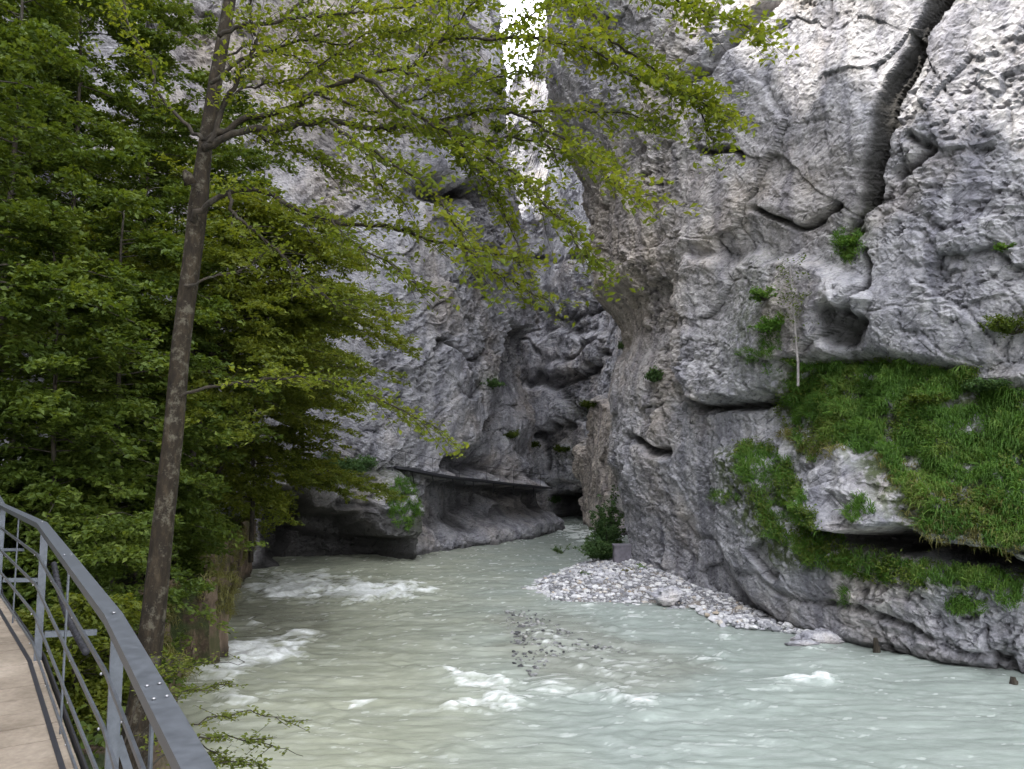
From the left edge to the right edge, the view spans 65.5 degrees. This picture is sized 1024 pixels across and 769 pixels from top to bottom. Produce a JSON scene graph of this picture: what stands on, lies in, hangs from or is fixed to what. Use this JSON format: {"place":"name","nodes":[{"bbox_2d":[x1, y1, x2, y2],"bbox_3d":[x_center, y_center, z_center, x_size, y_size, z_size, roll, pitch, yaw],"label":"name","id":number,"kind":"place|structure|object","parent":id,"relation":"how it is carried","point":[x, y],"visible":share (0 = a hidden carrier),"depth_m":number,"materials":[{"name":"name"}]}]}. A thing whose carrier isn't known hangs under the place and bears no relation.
{"place":"outdoors","nodes":[
{"label":"outdoors","id":0,"kind":"place"},
{"bbox_2d":[0,597,80,768],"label":"footpath","id":1,"kind":"structure","parent":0,"point":[25,742],"depth_m":5.29,"materials":[{"name":"beige concrete"}]},
{"bbox_2d":[0,496,216,768],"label":"railing","id":2,"kind":"object","parent":1,"relation":"on","point":[171,728],"visible":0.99,"depth_m":3.79,"materials":[{"name":"metal"}]},
{"bbox_2d":[51,561,89,655],"bbox_3d":[-3.314,1.616,5.921,0.064,0.380,2.086,4,-7,-35],"label":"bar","id":3,"kind":"object","parent":2,"relation":"hanging from","point":[80,642],"visible":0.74,"depth_m":5.59,"materials":[{"name":"metal"}]},
{"bbox_2d":[5,517,240,768],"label":"bank ground","id":4,"kind":"structure","parent":0,"point":[201,637],"depth_m":19.34,"materials":[{"name":"brown soil"}]},
{"bbox_2d":[0,407,77,610],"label":"hazel shrub","id":5,"kind":"object","parent":4,"relation":"on","point":[26,471],"visible":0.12,"depth_m":15.23,"materials":[{"name":"green plant"}]},
{"bbox_2d":[0,0,154,488],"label":"broadleaf tree","id":6,"kind":"object","parent":4,"relation":"on","point":[25,146],"visible":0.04,"depth_m":29.57,"materials":[{"name":"green plant"}]},
{"bbox_2d":[0,0,156,442],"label":"broadleaf tree","id":7,"kind":"object","parent":4,"relation":"on","point":[51,162],"visible":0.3,"depth_m":19.85,"materials":[{"name":"green plant"}]},
{"bbox_2d":[0,400,156,607],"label":"hazel shrub","id":8,"kind":"object","parent":4,"relation":"on","point":[69,458],"visible":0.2,"depth_m":16.24,"materials":[{"name":"green plant"}]},
{"bbox_2d":[0,18,175,530],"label":"broadleaf tree","id":9,"kind":"object","parent":4,"relation":"on","point":[63,243],"visible":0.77,"depth_m":15.06,"materials":[{"name":"green plant"}]},
{"bbox_2d":[11,588,167,739],"bbox_3d":[-6.121,3.974,11.068,2.792,2.369,3.133,3,-6,-31],"label":"hazel shrub","id":10,"kind":"object","parent":4,"relation":"on","point":[97,687],"visible":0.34,"depth_m":10.79,"materials":[{"name":"green plant"}]},
{"bbox_2d":[0,0,226,427],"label":"broadleaf tree","id":11,"kind":"object","parent":4,"relation":"on","point":[114,135],"visible":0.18,"depth_m":24.12,"materials":[{"name":"green plant"}]},
{"bbox_2d":[0,196,233,613],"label":"broadleaf tree","id":12,"kind":"object","parent":4,"relation":"on","point":[37,402],"visible":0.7,"depth_m":14.89,"materials":[{"name":"green plant"}]},
{"bbox_2d":[2,507,236,690],"bbox_3d":[-6.936,3.729,13.518,3.754,3.252,3.989,0,-5,0],"label":"hazel shrub","id":13,"kind":"object","parent":4,"relation":"on","point":[112,550],"visible":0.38,"depth_m":13.27,"materials":[{"name":"green plant"}]},
{"bbox_2d":[2,507,242,768],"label":"ground cover","id":14,"kind":"object","parent":4,"relation":"on","point":[98,739],"visible":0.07,"depth_m":11.37,"materials":[{"name":"green plant"}]},
{"bbox_2d":[0,164,283,592],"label":"broadleaf tree","id":15,"kind":"object","parent":4,"relation":"on","point":[133,202],"visible":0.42,"depth_m":18.04,"materials":[{"name":"green plant"}]},
{"bbox_2d":[27,0,275,503],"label":"broadleaf tree","id":16,"kind":"object","parent":4,"relation":"on","point":[179,23],"visible":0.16,"depth_m":26.30,"materials":[{"name":"green plant"}]},
{"bbox_2d":[97,423,242,583],"bbox_3d":[-8.723,2.981,19.879,3.897,4.234,4.038,-4,-7,36],"label":"hazel shrub","id":17,"kind":"object","parent":4,"relation":"on","point":[190,534],"visible":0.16,"depth_m":19.35,"materials":[{"name":"green plant"}]},
{"bbox_2d":[113,402,235,575],"bbox_3d":[-9.952,2.959,21.792,5.124,5.520,4.953,0,-5,0],"label":"hazel shrub","id":18,"kind":"object","parent":4,"relation":"on","point":[195,551],"visible":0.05,"depth_m":21.68,"materials":[{"name":"green plant"}]},
{"bbox_2d":[130,464,218,559],"bbox_3d":[-10.387,3.811,23.641,3.302,3.887,3.707,0,-5,0],"label":"hazel shrub","id":19,"kind":"object","parent":4,"relation":"on","point":[185,552],"visible":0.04,"depth_m":23.36,"materials":[{"name":"green plant"}]},
{"bbox_2d":[90,106,261,457],"bbox_3d":[-13.467,-2.587,31.213,7.636,16.347,8.117,0,-5,0],"label":"broadleaf tree","id":20,"kind":"object","parent":4,"relation":"on","point":[149,221],"visible":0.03,"depth_m":30.52,"materials":[{"name":"green plant"}]},
{"bbox_2d":[88,81,298,464],"bbox_3d":[-9.668,-1.995,24.170,6.811,14.624,7.121,0,-5,0],"label":"broadleaf tree","id":21,"kind":"object","parent":4,"relation":"on","point":[234,166],"visible":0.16,"depth_m":24.37,"materials":[{"name":"green plant"}]},
{"bbox_2d":[0,152,425,565],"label":"broadleaf tree","id":22,"kind":"object","parent":4,"relation":"on","point":[273,347],"visible":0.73,"depth_m":20.87,"materials":[{"name":"green plant"}]},
{"bbox_2d":[161,346,270,517],"bbox_3d":[-13.430,1.964,34.039,6.245,8.223,6.458,0,-5,0],"label":"broadleaf tree","id":23,"kind":"object","parent":4,"relation":"on","point":[227,390],"visible":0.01,"depth_m":33.46,"materials":[{"name":"green plant"}]},
{"bbox_2d":[161,320,367,500],"bbox_3d":[-9.133,1.285,27.697,7.772,8.620,7.700,0,-5,0],"label":"broadleaf tree","id":24,"kind":"object","parent":4,"relation":"on","point":[276,413],"visible":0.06,"depth_m":27.87,"materials":[{"name":"green plant"}]},
{"bbox_2d":[143,301,410,562],"bbox_3d":[-9.658,1.565,30.261,10.392,10.402,11.004,-4,-7,35],"label":"broadleaf tree","id":25,"kind":"object","parent":4,"relation":"on","point":[257,494],"visible":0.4,"depth_m":29.81,"materials":[{"name":"green plant"}]},
{"bbox_2d":[134,517,255,768],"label":"bank rock","id":26,"kind":"object","parent":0,"point":[216,639],"visible":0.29,"depth_m":20.16,"materials":[{"name":"grey stone"}]},
{"bbox_2d":[136,517,258,685],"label":"bank grass","id":27,"kind":"structure","parent":26,"relation":"on","point":[232,593],"depth_m":20.22,"materials":[{"name":"green plant"}]},
{"bbox_2d":[119,648,309,768],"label":"riverside shrub","id":28,"kind":"object","parent":26,"relation":"on","point":[215,736],"visible":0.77,"depth_m":6.07,"materials":[{"name":"green plant"}]},
{"bbox_2d":[62,0,798,768],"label":"beech tree","id":29,"kind":"object","parent":26,"relation":"on","point":[434,128],"visible":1,"depth_m":8.60,"materials":[{"name":"green plant"}]},
{"bbox_2d":[0,0,564,568],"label":"cliff","id":30,"kind":"structure","parent":0,"point":[472,344],"depth_m":43.06,"materials":[{"name":"grey stone"}]},
{"bbox_2d":[297,468,335,490],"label":"cliff shrub","id":31,"kind":"object","parent":30,"relation":"on","point":[304,486],"visible":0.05,"depth_m":37.21,"materials":[{"name":"green plant"}]},
{"bbox_2d":[321,452,378,472],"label":"cliff shrub","id":32,"kind":"object","parent":30,"relation":"on","point":[361,464],"visible":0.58,"depth_m":38.39,"materials":[{"name":"green plant"}]},
{"bbox_2d":[386,475,423,532],"bbox_3d":[-5.457,6.175,41.313,2.177,3.062,5.343,0,-5,0],"label":"shrub","id":33,"kind":"object","parent":30,"relation":"on","point":[398,482],"visible":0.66,"depth_m":39.58,"materials":[{"name":"green plant"}]},
{"bbox_2d":[391,449,551,496],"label":"catwalk","id":34,"kind":"object","parent":30,"relation":"attached to","point":[438,475],"visible":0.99,"depth_m":45.37,"materials":[{"name":"metal"}]},
{"bbox_2d":[480,378,506,388],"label":"cliff shrub","id":35,"kind":"object","parent":30,"relation":"on","point":[494,383],"visible":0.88,"depth_m":49.20,"materials":[{"name":"green plant"}]},
{"bbox_2d":[490,84,505,95],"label":"cliff shrub","id":36,"kind":"object","parent":30,"relation":"on","point":[500,92],"visible":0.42,"depth_m":58.10,"materials":[{"name":"green plant"}]},
{"bbox_2d":[490,118,506,132],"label":"cliff shrub","id":37,"kind":"object","parent":30,"relation":"on","point":[496,127],"visible":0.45,"depth_m":57.92,"materials":[{"name":"green plant"}]},
{"bbox_2d":[503,429,519,439],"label":"cliff shrub","id":38,"kind":"object","parent":30,"relation":"on","point":[511,434],"visible":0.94,"depth_m":52.37,"materials":[{"name":"green plant"}]},
{"bbox_2d":[500,0,546,90],"label":"sky","id":39,"kind":"structure","parent":0,"point":[519,7],"materials":[{"name":"white"}]},
{"bbox_2d":[505,19,558,215],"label":"distant cliff","id":40,"kind":"structure","parent":0,"point":[538,169],"depth_m":117.93,"materials":[{"name":"stone"}]},
{"bbox_2d":[519,142,627,534],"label":"cliff","id":41,"kind":"structure","parent":0,"point":[566,367],"depth_m":67.55,"materials":[{"name":"grey stone"}]},
{"bbox_2d":[531,441,540,447],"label":"cliff shrub","id":42,"kind":"object","parent":41,"relation":"on","point":[534,444],"visible":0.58,"depth_m":66.82,"materials":[{"name":"green plant"}]},
{"bbox_2d":[548,495,562,502],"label":"cliff shrub","id":43,"kind":"object","parent":41,"relation":"on","point":[555,499],"visible":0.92,"depth_m":68.39,"materials":[{"name":"green plant"}]},
{"bbox_2d":[552,444,570,452],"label":"cliff shrub","id":44,"kind":"object","parent":41,"relation":"on","point":[558,448],"visible":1,"depth_m":65.94,"materials":[{"name":"green plant"}]},
{"bbox_2d":[579,399,596,408],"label":"cliff shrub","id":45,"kind":"object","parent":41,"relation":"on","point":[585,404],"visible":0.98,"depth_m":58.75,"materials":[{"name":"green plant"}]},
{"bbox_2d":[178,516,1023,768],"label":"river water","id":46,"kind":"structure","parent":0,"point":[368,661],"depth_m":17.71,"materials":[{"name":"liquid"}]},
{"bbox_2d":[550,544,569,553],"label":"bank plant","id":47,"kind":"object","parent":46,"relation":"in","point":[555,549],"visible":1,"depth_m":42.56,"materials":[{"name":"green plant"}]},
{"bbox_2d":[503,610,636,676],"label":"shallow stones","id":48,"kind":"object","parent":46,"relation":"in","point":[519,642],"visible":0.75,"depth_m":21.74,"materials":[{"name":"grey stone"}]},
{"bbox_2d":[784,640,819,645],"bbox_3d":[7.875,7.056,21.623,0.986,0.244,0.416,0,-5,0],"label":"boulder","id":49,"kind":"object","parent":46,"relation":"in","point":[801,643],"visible":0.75,"depth_m":21.52,"materials":[{"name":"stone"}]},
{"bbox_2d":[790,627,844,643],"bbox_3d":[8.542,7.048,22.120,1.586,0.501,0.834,0,-5,0],"label":"boulder","id":50,"kind":"object","parent":46,"relation":"in","point":[821,635],"visible":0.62,"depth_m":21.89,"materials":[{"name":"stone"}]},
{"bbox_2d":[873,637,880,652],"bbox_3d":[9.560,7.117,20.819,0.192,0.964,0.174,4,-7,-35],"label":"wooden stump","id":51,"kind":"object","parent":46,"relation":"in","point":[876,647],"visible":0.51,"depth_m":20.81,"materials":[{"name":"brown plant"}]},
{"bbox_2d":[1009,676,1017,684],"bbox_3d":[11.258,6.935,17.825,0.196,0.762,0.178,0,-5,0],"label":"wooden stump","id":52,"kind":"object","parent":46,"relation":"in","point":[1013,681],"visible":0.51,"depth_m":17.82,"materials":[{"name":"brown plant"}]},
{"bbox_2d":[538,561,776,623],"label":"gravel bank","id":53,"kind":"structure","parent":0,"point":[621,596],"depth_m":29.02,"materials":[{"name":"grey gravel"}]},
{"bbox_2d":[572,533,620,559],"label":"willow bush","id":54,"kind":"object","parent":53,"relation":"on","point":[592,549],"visible":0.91,"depth_m":37.09,"materials":[{"name":"green plant"}]},
{"bbox_2d":[612,543,631,562],"bbox_3d":[4.768,7.365,34.531,0.780,0.860,0.660,0,-5,0],"label":"concrete block","id":55,"kind":"object","parent":53,"relation":"on","point":[621,552],"depth_m":34.24,"materials":[{"name":"grey concrete"}]},
{"bbox_2d":[521,558,780,626],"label":"gravel stones","id":56,"kind":"object","parent":53,"relation":"on","point":[594,567],"visible":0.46,"depth_m":29.77,"materials":[{"name":"grey gravel"}]},
{"bbox_2d":[651,586,683,606],"bbox_3d":[5.355,7.287,27.451,1.124,0.709,0.912,0,-5,0],"label":"boulder","id":57,"kind":"object","parent":53,"relation":"on","point":[668,596],"visible":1,"depth_m":27.16,"materials":[{"name":"stone"}]},
{"bbox_2d":[689,604,808,633],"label":"shore stones","id":58,"kind":"object","parent":53,"relation":"on","point":[722,619],"visible":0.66,"depth_m":24.12,"materials":[{"name":"grey stone"}]},
{"bbox_2d":[545,0,1023,673],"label":"cliff","id":59,"kind":"structure","parent":0,"point":[893,130],"depth_m":24.00,"materials":[{"name":"grey stone"}]},
{"bbox_2d":[589,484,625,550],"bbox_3d":[4.683,6.488,37.922,2.130,3.469,1.883,0,-5,0],"label":"willow bush","id":60,"kind":"object","parent":59,"relation":"on","point":[607,529],"visible":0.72,"depth_m":37.80,"materials":[{"name":"green plant"}]},
{"bbox_2d":[616,341,623,349],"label":"cliff shrub","id":61,"kind":"object","parent":59,"relation":"on","point":[620,344],"visible":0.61,"depth_m":38.60,"materials":[{"name":"green plant"}]},
{"bbox_2d":[643,365,663,382],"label":"cliff shrub","id":62,"kind":"object","parent":59,"relation":"on","point":[654,375],"visible":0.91,"depth_m":31.44,"materials":[{"name":"green plant"}]},
{"bbox_2d":[706,487,739,505],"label":"grass tuft","id":63,"kind":"object","parent":59,"relation":"on","point":[715,493],"visible":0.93,"depth_m":26.71,"materials":[{"name":"green plant"}]},
{"bbox_2d":[734,345,758,364],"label":"grass tuft","id":64,"kind":"object","parent":59,"relation":"on","point":[751,357],"visible":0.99,"depth_m":25.59,"materials":[{"name":"green plant"}]},
{"bbox_2d":[748,284,779,303],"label":"cliff shrub","id":65,"kind":"object","parent":59,"relation":"on","point":[760,294],"visible":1,"depth_m":24.84,"materials":[{"name":"green plant"}]},
{"bbox_2d":[746,311,785,333],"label":"cliff shrub","id":66,"kind":"object","parent":59,"relation":"on","point":[768,325],"visible":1,"depth_m":24.30,"materials":[{"name":"green plant"}]},
{"bbox_2d":[755,315,783,375],"bbox_3d":[8.077,-1.219,24.865,0.968,1.902,1.244,0,-5,0],"label":"grass tuft","id":67,"kind":"object","parent":59,"relation":"on","point":[769,348],"visible":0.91,"depth_m":24.86,"materials":[{"name":"green plant"}]},
{"bbox_2d":[781,357,796,366],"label":"cliff shrub","id":68,"kind":"object","parent":59,"relation":"on","point":[791,362],"visible":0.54,"depth_m":24.47,"materials":[{"name":"green plant"}]},
{"bbox_2d":[771,253,818,385],"bbox_3d":[8.428,-1.923,23.611,1.290,3.932,1.074,-2,-6,23],"label":"cliff sapling","id":69,"kind":"object","parent":59,"relation":"on","point":[794,311],"visible":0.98,"depth_m":23.56,"materials":[{"name":"grey plant"}]},
{"bbox_2d":[833,584,853,606],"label":"grass tuft","id":70,"kind":"object","parent":59,"relation":"on","point":[843,592],"visible":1,"depth_m":21.54,"materials":[{"name":"green plant"}]},
{"bbox_2d":[828,226,865,264],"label":"shrub","id":71,"kind":"object","parent":59,"relation":"on","point":[849,251],"visible":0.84,"depth_m":23.35,"materials":[{"name":"green plant"}]},
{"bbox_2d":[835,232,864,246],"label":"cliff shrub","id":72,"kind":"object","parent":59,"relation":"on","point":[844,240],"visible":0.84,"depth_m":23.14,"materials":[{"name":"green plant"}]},
{"bbox_2d":[834,489,875,523],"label":"grass tuft","id":73,"kind":"object","parent":59,"relation":"on","point":[857,502],"visible":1,"depth_m":20.65,"materials":[{"name":"green plant"}]},
{"bbox_2d":[729,436,1023,593],"bbox_3d":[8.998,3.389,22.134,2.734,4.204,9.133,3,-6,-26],"label":"cliff grass","id":74,"kind":"structure","parent":59,"relation":"on","point":[742,468],"depth_m":22.38,"materials":[{"name":"green plant"}]},
{"bbox_2d":[771,355,1023,562],"bbox_3d":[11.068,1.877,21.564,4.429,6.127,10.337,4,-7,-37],"label":"cliff grass","id":75,"kind":"structure","parent":59,"relation":"on","point":[1008,414],"depth_m":20.34,"materials":[{"name":"green plant"}]},
{"bbox_2d":[900,391,949,406],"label":"cliff shrub","id":76,"kind":"object","parent":59,"relation":"on","point":[922,398],"visible":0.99,"depth_m":20.50,"materials":[{"name":"green plant"}]},
{"bbox_2d":[941,591,989,617],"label":"grass tuft","id":77,"kind":"object","parent":59,"relation":"on","point":[964,602],"visible":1,"depth_m":19.21,"materials":[{"name":"green plant"}]},
{"bbox_2d":[946,561,1005,589],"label":"grass tuft","id":78,"kind":"object","parent":59,"relation":"on","point":[967,574],"visible":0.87,"depth_m":19.17,"materials":[{"name":"green plant"}]},
{"bbox_2d":[959,376,1012,395],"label":"cliff shrub","id":79,"kind":"object","parent":59,"relation":"on","point":[979,385],"visible":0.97,"depth_m":19.76,"materials":[{"name":"green plant"}]},
{"bbox_2d":[977,311,1023,338],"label":"cliff shrub","id":80,"kind":"object","parent":59,"relation":"on","point":[1003,326],"visible":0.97,"depth_m":19.21,"materials":[{"name":"green plant"}]},
{"bbox_2d":[992,242,1016,252],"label":"cliff shrub","id":81,"kind":"object","parent":59,"relation":"on","point":[1000,247],"visible":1,"depth_m":19.42,"materials":[{"name":"green plant"}]},
{"bbox_2d":[989,586,1023,611],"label":"grass tuft","id":82,"kind":"object","parent":59,"relation":"on","point":[1016,594],"visible":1,"depth_m":18.54,"materials":[{"name":"green plant"}]}
]}

